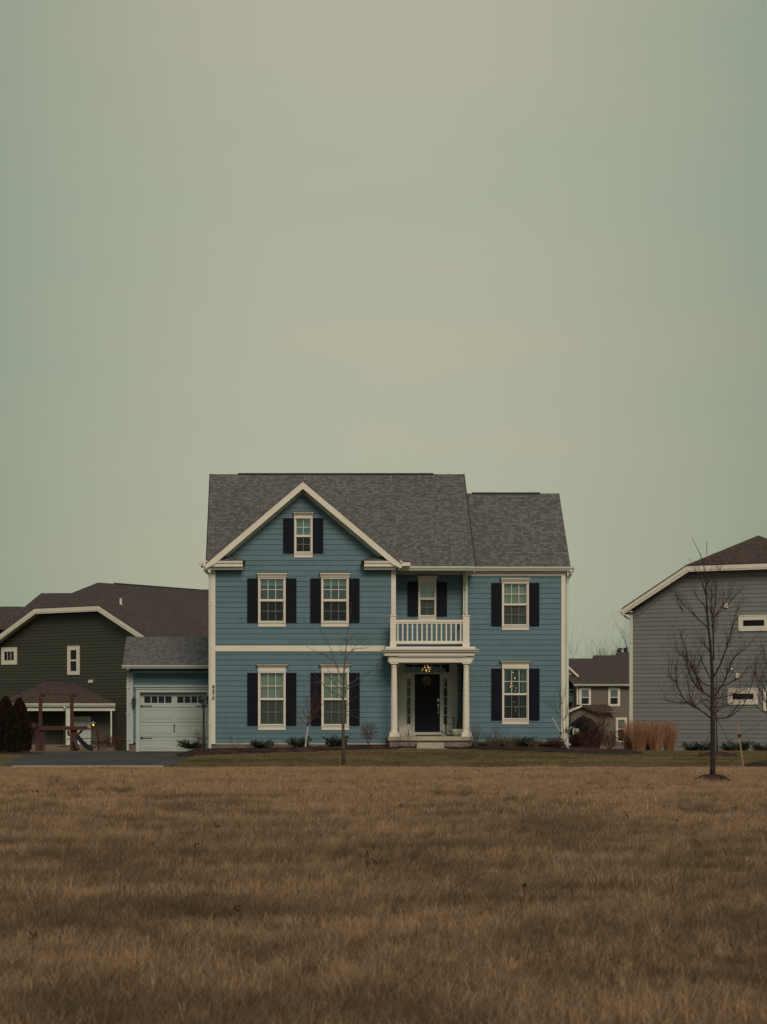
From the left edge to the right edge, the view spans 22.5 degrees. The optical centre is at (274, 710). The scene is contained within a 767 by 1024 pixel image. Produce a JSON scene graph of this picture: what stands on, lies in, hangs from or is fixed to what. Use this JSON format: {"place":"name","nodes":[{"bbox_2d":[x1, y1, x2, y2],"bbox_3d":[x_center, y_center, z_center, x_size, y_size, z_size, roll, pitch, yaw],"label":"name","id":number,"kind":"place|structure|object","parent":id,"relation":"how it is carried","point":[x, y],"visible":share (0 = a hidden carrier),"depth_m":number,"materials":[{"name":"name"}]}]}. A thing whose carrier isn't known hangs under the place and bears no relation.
{"place":"outdoors","nodes":[
{"label":"outdoors","id":0,"kind":"place"},
{"bbox_2d":[0,752,188,765],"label":"driveway","id":1,"kind":"structure","parent":0,"point":[109,758],"depth_m":58.05,"materials":[{"name":"grey asphalt"}]},
{"bbox_2d":[0,748,766,766],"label":"lawn","id":2,"kind":"structure","parent":0,"point":[5,758],"depth_m":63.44,"materials":[{"name":"plant"}]},
{"bbox_2d":[0,751,44,753],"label":"mulch ring","id":3,"kind":"object","parent":2,"relation":"on","point":[10,752],"visible":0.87,"depth_m":65.68,"materials":[{"name":"soil"}]},
{"bbox_2d":[0,696,20,751],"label":"arborvitae","id":4,"kind":"object","parent":3,"relation":"on","point":[8,711],"visible":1,"depth_m":65.73,"materials":[{"name":"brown plant"}]},
{"bbox_2d":[7,697,32,751],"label":"arborvitae","id":5,"kind":"object","parent":3,"relation":"on","point":[26,732],"visible":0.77,"depth_m":66.39,"materials":[{"name":"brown plant"}]},
{"bbox_2d":[31,693,100,750],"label":"playset","id":6,"kind":"object","parent":2,"relation":"on","point":[73,734],"visible":0.95,"depth_m":84.93,"materials":[{"name":"red wood"}]},
{"bbox_2d":[89,740,117,749],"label":"bare shrub","id":7,"kind":"object","parent":2,"relation":"on","point":[93,743],"visible":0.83,"depth_m":98.97,"materials":[{"name":"red plant"}]},
{"bbox_2d":[99,736,126,749],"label":"bare shrub","id":8,"kind":"object","parent":2,"relation":"on","point":[115,742],"visible":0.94,"depth_m":97.92,"materials":[{"name":"red plant"}]},
{"bbox_2d":[293,747,316,752],"bbox_3d":[0.990,1.306,62.500,0.849,0.234,0.840,0,0,0],"label":"mulch ring","id":9,"kind":"object","parent":2,"relation":"on","point":[304,749],"visible":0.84,"depth_m":62.26,"materials":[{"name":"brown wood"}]},
{"bbox_2d":[295,683,324,746],"bbox_3d":[1.122,0.206,62.607,0.990,2.425,1.210,0,0,43],"label":"bare tree","id":10,"kind":"object","parent":9,"relation":"on","point":[310,709],"visible":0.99,"depth_m":62.48,"materials":[{"name":"brown plant"}]},
{"bbox_2d":[303,603,379,764],"bbox_3d":[1.896,-0.691,51.987,2.320,4.471,1.086,0,0,0],"label":"bare tree","id":11,"kind":"object","parent":2,"relation":"on","point":[343,728],"visible":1,"depth_m":51.90,"materials":[{"name":"brown plant"}]},
{"bbox_2d":[122,473,573,751],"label":"house","id":12,"kind":"structure","parent":2,"relation":"on","point":[455,587],"depth_m":66.75,"materials":[{"name":"paint"}]},
{"bbox_2d":[131,697,135,707],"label":"wall lantern","id":13,"kind":"object","parent":12,"relation":"attached to","point":[133,699],"depth_m":68.80,"materials":[{"name":"black metal"}]},
{"bbox_2d":[140,692,206,750],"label":"garage door","id":14,"kind":"structure","parent":12,"relation":"in","point":[166,718],"depth_m":69.13,"materials":[{"name":"paint"}]},
{"bbox_2d":[256,572,287,626],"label":"window","id":15,"kind":"structure","parent":12,"relation":"in","point":[271,612],"depth_m":66.02,"materials":[{"name":"paint"}]},
{"bbox_2d":[256,664,287,729],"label":"window","id":16,"kind":"structure","parent":12,"relation":"in","point":[271,677],"depth_m":66.03,"materials":[{"name":"paint"}]},
{"bbox_2d":[293,511,313,557],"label":"window","id":17,"kind":"structure","parent":12,"relation":"in","point":[303,520],"depth_m":66.00,"materials":[{"name":"paint"}]},
{"bbox_2d":[319,664,350,729],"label":"window","id":18,"kind":"structure","parent":12,"relation":"in","point":[333,713],"depth_m":66.03,"materials":[{"name":"paint"}]},
{"bbox_2d":[320,572,350,626],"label":"window","id":19,"kind":"structure","parent":12,"relation":"in","point":[334,612],"depth_m":66.02,"materials":[{"name":"paint"}]},
{"bbox_2d":[398,726,408,735],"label":"planter box","id":20,"kind":"object","parent":12,"relation":"on","point":[404,729],"visible":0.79,"depth_m":65.90,"materials":[{"name":"grey paint"}]},
{"bbox_2d":[408,729,414,735],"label":"planter box","id":21,"kind":"object","parent":12,"relation":"on","point":[410,731],"visible":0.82,"depth_m":66.60,"materials":[{"name":"grey paint"}]},
{"bbox_2d":[419,676,434,698],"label":"wreath","id":22,"kind":"object","parent":12,"relation":"hanging from","point":[425,678],"visible":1,"depth_m":68.25,"materials":[{"name":"green plant"}]},
{"bbox_2d":[417,575,437,619],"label":"window","id":23,"kind":"structure","parent":12,"relation":"in","point":[426,583],"depth_m":67.04,"materials":[{"name":"paint"}]},
{"bbox_2d":[415,674,439,731],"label":"front door","id":24,"kind":"structure","parent":12,"relation":"in","point":[427,711],"depth_m":68.33,"materials":[{"name":"paint"}]},
{"bbox_2d":[440,705,462,734],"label":"rocking chair","id":25,"kind":"object","parent":12,"relation":"on","point":[458,717],"visible":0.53,"depth_m":67.33,"materials":[{"name":"brown wood"}]},
{"bbox_2d":[452,729,462,735],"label":"bowl planter","id":26,"kind":"object","parent":12,"relation":"on","point":[456,732],"visible":0.85,"depth_m":65.85,"materials":[{"name":"beige ceramic"}]},
{"bbox_2d":[504,670,507,692],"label":"curtain","id":27,"kind":"object","parent":12,"relation":"hanging from","point":[505,679],"visible":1,"depth_m":67.01,"materials":[{"name":"fabric"}]},
{"bbox_2d":[508,670,520,692],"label":"christmas tree","id":28,"kind":"object","parent":12,"relation":"on","point":[518,678],"visible":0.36,"depth_m":68.15,"materials":[{"name":"green plant"}]},
{"bbox_2d":[500,577,530,629],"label":"window","id":29,"kind":"structure","parent":12,"relation":"in","point":[515,590],"depth_m":66.84,"materials":[{"name":"paint"}]},
{"bbox_2d":[500,660,531,723],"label":"window","id":30,"kind":"structure","parent":12,"relation":"in","point":[514,705],"depth_m":66.81,"materials":[{"name":"paint"}]},
{"bbox_2d":[521,670,525,692],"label":"curtain","id":31,"kind":"object","parent":12,"relation":"hanging from","point":[523,678],"visible":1,"depth_m":67.02,"materials":[{"name":"fabric"}]},
{"bbox_2d":[175,744,643,756],"bbox_3d":[5.025,1.328,65.040,17.136,0.348,6.774,0,0,-11],"label":"mulch bed","id":32,"kind":"object","parent":2,"relation":"on","point":[201,751],"visible":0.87,"depth_m":64.24,"materials":[{"name":"brown wood"}]},
{"bbox_2d":[176,739,207,749],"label":"juniper shrub","id":33,"kind":"object","parent":32,"relation":"on","point":[186,744],"visible":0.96,"depth_m":65.83,"materials":[{"name":"green plant"}]},
{"bbox_2d":[194,727,206,747],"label":"bare shrub","id":34,"kind":"object","parent":32,"relation":"on","point":[199,737],"visible":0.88,"depth_m":65.43,"materials":[{"name":"brown plant"}]},
{"bbox_2d":[199,694,207,749],"bbox_3d":[-2.380,0.400,64.600,0.300,1.911,0.260,0,0,0],"label":"lamp post","id":35,"kind":"object","parent":32,"relation":"on","point":[203,706],"visible":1,"depth_m":64.57,"materials":[{"name":"black metal"}]},
{"bbox_2d":[247,738,276,747],"bbox_3d":[-0.444,1.130,65.021,0.955,0.437,0.951,0,0,-30],"label":"juniper shrub","id":36,"kind":"object","parent":32,"relation":"on","point":[258,744],"visible":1,"depth_m":64.92,"materials":[{"name":"green plant"}]},
{"bbox_2d":[285,736,311,746],"bbox_3d":[0.835,1.057,65.021,0.959,0.488,0.801,0,0,-12],"label":"juniper shrub","id":37,"kind":"object","parent":32,"relation":"on","point":[298,742],"visible":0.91,"depth_m":64.91,"materials":[{"name":"green plant"}]},
{"bbox_2d":[322,733,350,746],"bbox_3d":[2.134,1.010,64.972,0.983,0.508,0.960,0,0,-21],"label":"juniper shrub","id":38,"kind":"object","parent":32,"relation":"on","point":[333,742],"visible":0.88,"depth_m":64.86,"materials":[{"name":"green plant"}]},
{"bbox_2d":[359,720,377,744],"bbox_3d":[3.165,0.663,64.907,0.746,1.051,0.606,0,0,31],"label":"bare shrub","id":39,"kind":"object","parent":32,"relation":"on","point":[364,732],"visible":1,"depth_m":64.87,"materials":[{"name":"orange plant"}]},
{"bbox_2d":[465,721,484,747],"bbox_3d":[6.838,0.762,64.230,0.821,0.986,0.840,0,0,-27],"label":"bare shrub","id":40,"kind":"object","parent":32,"relation":"on","point":[476,741],"visible":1,"depth_m":64.26,"materials":[{"name":"plant"}]},
{"bbox_2d":[491,722,509,743],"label":"bare shrub","id":41,"kind":"object","parent":32,"relation":"on","point":[496,729],"visible":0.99,"depth_m":65.03,"materials":[{"name":"plant"}]},
{"bbox_2d":[511,735,536,745],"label":"juniper shrub","id":42,"kind":"object","parent":32,"relation":"on","point":[520,743],"visible":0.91,"depth_m":65.23,"materials":[{"name":"green plant"}]},
{"bbox_2d":[546,737,565,747],"bbox_3d":[9.486,1.041,64.595,0.753,0.425,0.582,0,0,0],"label":"bare shrub","id":43,"kind":"object","parent":32,"relation":"on","point":[549,742],"visible":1,"depth_m":64.55,"materials":[{"name":"red plant"}]},
{"bbox_2d":[542,680,578,747],"bbox_3d":[9.572,0.175,64.588,1.235,2.530,0.867,0,0,25],"label":"bare tree","id":44,"kind":"object","parent":32,"relation":"on","point":[562,706],"visible":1,"depth_m":64.59,"materials":[{"name":"plant"}]},
{"bbox_2d":[552,717,568,748],"bbox_3d":[9.650,0.765,64.444,0.303,1.057,0.642,0,0,-38],"label":"support stake","id":45,"kind":"object","parent":32,"relation":"on","point":[560,732],"visible":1,"depth_m":64.36,"materials":[{"name":"brown wood"}]},
{"bbox_2d":[591,729,628,748],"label":"bare shrub","id":46,"kind":"object","parent":32,"relation":"on","point":[614,735],"visible":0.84,"depth_m":67.44,"materials":[{"name":"red plant"}]},
{"bbox_2d":[564,726,589,746],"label":"juniper shrub","id":47,"kind":"object","parent":2,"relation":"on","point":[578,740],"visible":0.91,"depth_m":66.76,"materials":[{"name":"green plant"}]},
{"bbox_2d":[569,713,594,744],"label":"juniper shrub","id":48,"kind":"object","parent":2,"relation":"on","point":[577,726],"visible":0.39,"depth_m":67.35,"materials":[{"name":"green plant"}]},
{"bbox_2d":[568,730,609,747],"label":"bare shrub","id":49,"kind":"object","parent":2,"relation":"on","point":[592,741],"visible":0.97,"depth_m":66.48,"materials":[{"name":"red plant"}]},
{"bbox_2d":[573,720,605,746],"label":"juniper shrub","id":50,"kind":"object","parent":2,"relation":"on","point":[591,733],"visible":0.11,"depth_m":69.30,"materials":[{"name":"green plant"}]},
{"bbox_2d":[585,697,614,747],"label":"bare shrub","id":51,"kind":"object","parent":2,"relation":"on","point":[599,723],"visible":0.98,"depth_m":69.39,"materials":[{"name":"brown plant"}]},
{"bbox_2d":[680,742,698,750],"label":"juniper shrub","id":52,"kind":"object","parent":2,"relation":"on","point":[688,747],"visible":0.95,"depth_m":75.43,"materials":[{"name":"green plant"}]},
{"bbox_2d":[618,535,766,750],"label":"house","id":53,"kind":"structure","parent":2,"relation":"on","point":[654,609],"depth_m":79.66,"materials":[{"name":"grey"}]},
{"bbox_2d":[727,688,757,704],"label":"window","id":54,"kind":"structure","parent":53,"relation":"in","point":[754,694],"depth_m":78.80,"materials":[{"name":"paint"}]},
{"bbox_2d":[738,615,766,630],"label":"window","id":55,"kind":"structure","parent":53,"relation":"in","point":[754,622],"depth_m":78.66,"materials":[{"name":"paint"}]},
{"bbox_2d":[763,689,766,710],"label":"window","id":56,"kind":"structure","parent":53,"relation":"in","point":[764,693],"depth_m":78.42,"materials":[{"name":"paint"}]},
{"bbox_2d":[692,740,715,750],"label":"juniper shrub","id":57,"kind":"object","parent":2,"relation":"on","point":[699,747],"visible":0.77,"depth_m":75.03,"materials":[{"name":"green plant"}]},
{"bbox_2d":[696,751,739,756],"bbox_3d":[13.958,1.414,60.501,1.498,0.240,1.498,0,0,0],"label":"mulch ring","id":58,"kind":"object","parent":2,"relation":"on","point":[720,754],"visible":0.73,"depth_m":60.12,"materials":[{"name":"brown wood"}]},
{"bbox_2d":[695,669,736,751],"bbox_3d":[13.845,0.045,60.289,1.435,2.960,0.955,0,0,0],"label":"bare tree","id":59,"kind":"object","parent":58,"relation":"on","point":[716,700],"visible":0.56,"depth_m":60.45,"materials":[{"name":"brown plant"}]},
{"bbox_2d":[699,720,734,754],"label":"guy lines","id":60,"kind":"object","parent":59,"relation":"attached to","point":[717,738],"visible":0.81,"depth_m":60.44,"materials":[{"name":"black metal"}]},
{"bbox_2d":[718,742,738,750],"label":"juniper shrub","id":61,"kind":"object","parent":2,"relation":"on","point":[724,746],"visible":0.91,"depth_m":74.71,"materials":[{"name":"green plant"}]},
{"bbox_2d":[727,740,753,750],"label":"juniper shrub","id":62,"kind":"object","parent":2,"relation":"on","point":[745,747],"visible":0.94,"depth_m":74.22,"materials":[{"name":"green plant"}]},
{"bbox_2d":[744,760,766,767],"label":"mulch ring","id":63,"kind":"object","parent":2,"relation":"on","point":[763,763],"visible":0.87,"depth_m":50.64,"materials":[{"name":"brown wood"}]},
{"bbox_2d":[736,719,764,765],"bbox_3d":[12.677,0.901,51.000,0.803,1.400,0.078,0,0,0],"label":"support stake","id":64,"kind":"object","parent":63,"relation":"on","point":[739,735],"visible":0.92,"depth_m":50.98,"materials":[{"name":"brown wood"}]},
{"bbox_2d":[745,635,766,714],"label":"bare tree","id":65,"kind":"object","parent":63,"relation":"on","point":[761,678],"visible":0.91,"depth_m":51.00,"materials":[{"name":"brown plant"}]},
{"bbox_2d":[748,740,766,750],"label":"juniper shrub","id":66,"kind":"object","parent":2,"relation":"on","point":[756,747],"visible":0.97,"depth_m":73.83,"materials":[{"name":"green plant"}]},
{"bbox_2d":[0,0,766,657],"label":"sky","id":67,"kind":"structure","parent":0,"point":[504,245],"materials":[{"name":"grey"}]},
{"bbox_2d":[480,737,506,746],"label":"ornamental grass","id":68,"kind":"object","parent":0,"point":[492,742],"depth_m":64.81,"materials":[{"name":"plant"}]},
{"bbox_2d":[492,736,519,746],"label":"ornamental grass","id":69,"kind":"object","parent":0,"point":[508,743],"depth_m":64.70,"materials":[{"name":"plant"}]},
{"bbox_2d":[521,738,543,746],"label":"ornamental grass","id":70,"kind":"object","parent":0,"point":[536,744],"depth_m":64.91,"materials":[{"name":"plant"}]},
{"bbox_2d":[614,720,646,749],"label":"ornamental grass","id":71,"kind":"object","parent":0,"point":[627,745],"depth_m":75.38,"materials":[{"name":"brown plant"}]},
{"bbox_2d":[622,717,653,749],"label":"ornamental grass","id":72,"kind":"object","parent":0,"point":[637,738],"depth_m":74.67,"materials":[{"name":"brown plant"}]},
{"bbox_2d":[632,722,659,749],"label":"ornamental grass","id":73,"kind":"object","parent":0,"point":[647,746],"depth_m":75.36,"materials":[{"name":"brown plant"}]},
{"bbox_2d":[640,719,670,749],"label":"ornamental grass","id":74,"kind":"object","parent":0,"point":[655,742],"depth_m":74.69,"materials":[{"name":"brown plant"}]},
{"bbox_2d":[659,718,681,750],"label":"ornamental grass","id":75,"kind":"object","parent":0,"point":[669,742],"depth_m":75.19,"materials":[{"name":"brown plant"}]},
{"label":"field","id":76,"kind":"structure","parent":0,"visible":0},
{"bbox_2d":[0,765,765,770],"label":"dry grass","id":77,"kind":"structure","parent":76,"relation":"on","point":[389,767],"depth_m":49.84,"materials":[{"name":"plant"}]},
{"bbox_2d":[0,762,766,1023],"label":"dry grass","id":78,"kind":"structure","parent":76,"relation":"on","point":[163,890],"depth_m":13.11,"materials":[{"name":"brown plant"}]},
{"bbox_2d":[0,766,766,829],"label":"dry grass","id":79,"kind":"structure","parent":76,"relation":"on","point":[246,789],"depth_m":33.12,"materials":[{"name":"brown plant"}]},
{"bbox_2d":[28,762,748,963],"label":"weed stalks","id":80,"kind":"object","parent":76,"relation":"on","point":[237,910],"visible":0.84,"depth_m":18.13,"materials":[{"name":"brown plant"}]},
{"bbox_2d":[651,542,764,773],"bbox_3d":[9.067,-1.025,40.000,2.472,5.158,1.513,0,0,0],"label":"bare tree","id":81,"kind":"object","parent":76,"relation":"on","point":[712,695],"visible":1,"depth_m":40.06,"materials":[{"name":"brown plant"}]},
{"bbox_2d":[694,774,731,781],"bbox_3d":[9.146,1.442,40.095,0.928,0.239,0.914,0,0,0],"label":"mulch ring","id":82,"kind":"object","parent":76,"relation":"on","point":[709,777],"visible":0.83,"depth_m":39.88,"materials":[{"name":"brown wood"}]},
{"bbox_3d":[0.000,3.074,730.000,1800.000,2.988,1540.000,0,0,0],"label":"ground","id":83,"kind":"structure","parent":0,"visible":0},
{"bbox_2d":[12,766,162,766],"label":"kerb","id":84,"kind":"structure","parent":83,"relation":"on","point":[96,766],"depth_m":50.80,"materials":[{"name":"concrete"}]},
{"bbox_2d":[0,582,208,750],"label":"house","id":85,"kind":"structure","parent":83,"relation":"on","point":[74,642],"depth_m":108.90,"materials":[{"name":"green"}]},
{"bbox_2d":[1,647,16,664],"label":"window","id":86,"kind":"structure","parent":85,"relation":"in","point":[8,654],"depth_m":112.35,"materials":[{"name":"paint"}]},
{"bbox_2d":[67,646,79,674],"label":"window","id":87,"kind":"structure","parent":85,"relation":"in","point":[73,652],"depth_m":109.16,"materials":[{"name":"paint"}]},
{"bbox_2d":[76,721,87,743],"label":"back door","id":88,"kind":"structure","parent":85,"relation":"in","point":[84,734],"depth_m":104.26,"materials":[{"name":"paint"}]},
{"bbox_2d":[569,613,600,655],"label":"bare tree","id":89,"kind":"object","parent":83,"relation":"on","point":[580,641],"visible":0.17,"depth_m":174.08,"materials":[{"name":"brown plant"}]},
{"bbox_2d":[565,652,628,748],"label":"house","id":90,"kind":"structure","parent":83,"relation":"on","point":[598,679],"depth_m":149.99,"materials":[{"name":"beige"}]},
{"bbox_2d":[569,717,598,747],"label":"arched doorway","id":91,"kind":"structure","parent":90,"relation":"in","point":[588,722],"depth_m":145.96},
{"bbox_2d":[579,688,590,704],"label":"window","id":92,"kind":"structure","parent":90,"relation":"in","point":[584,693],"depth_m":149.97,"materials":[{"name":"paint"}]},
{"bbox_2d":[608,688,619,705],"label":"window","id":93,"kind":"structure","parent":90,"relation":"in","point":[613,693],"depth_m":149.94,"materials":[{"name":"paint"}]},
{"bbox_2d":[616,717,626,741],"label":"window","id":94,"kind":"structure","parent":90,"relation":"in","point":[618,719],"depth_m":149.94,"materials":[{"name":"paint"}]},
{"bbox_2d":[579,636,616,657],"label":"bare tree","id":95,"kind":"object","parent":83,"relation":"on","point":[599,652],"visible":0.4,"depth_m":189.51,"materials":[{"name":"plant"}]},
{"bbox_2d":[577,630,626,654],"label":"bare tree","id":96,"kind":"object","parent":83,"relation":"on","point":[607,646],"visible":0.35,"depth_m":194.93,"materials":[{"name":"brown plant"}]},
{"bbox_2d":[605,605,628,651],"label":"bare tree","id":97,"kind":"object","parent":83,"relation":"on","point":[623,634],"visible":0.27,"depth_m":184.81,"materials":[{"name":"plant"}]},
{"bbox_2d":[616,648,628,651],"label":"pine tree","id":98,"kind":"object","parent":83,"relation":"on","point":[625,649],"visible":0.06,"depth_m":189.84,"materials":[{"name":"plant"}]}
]}

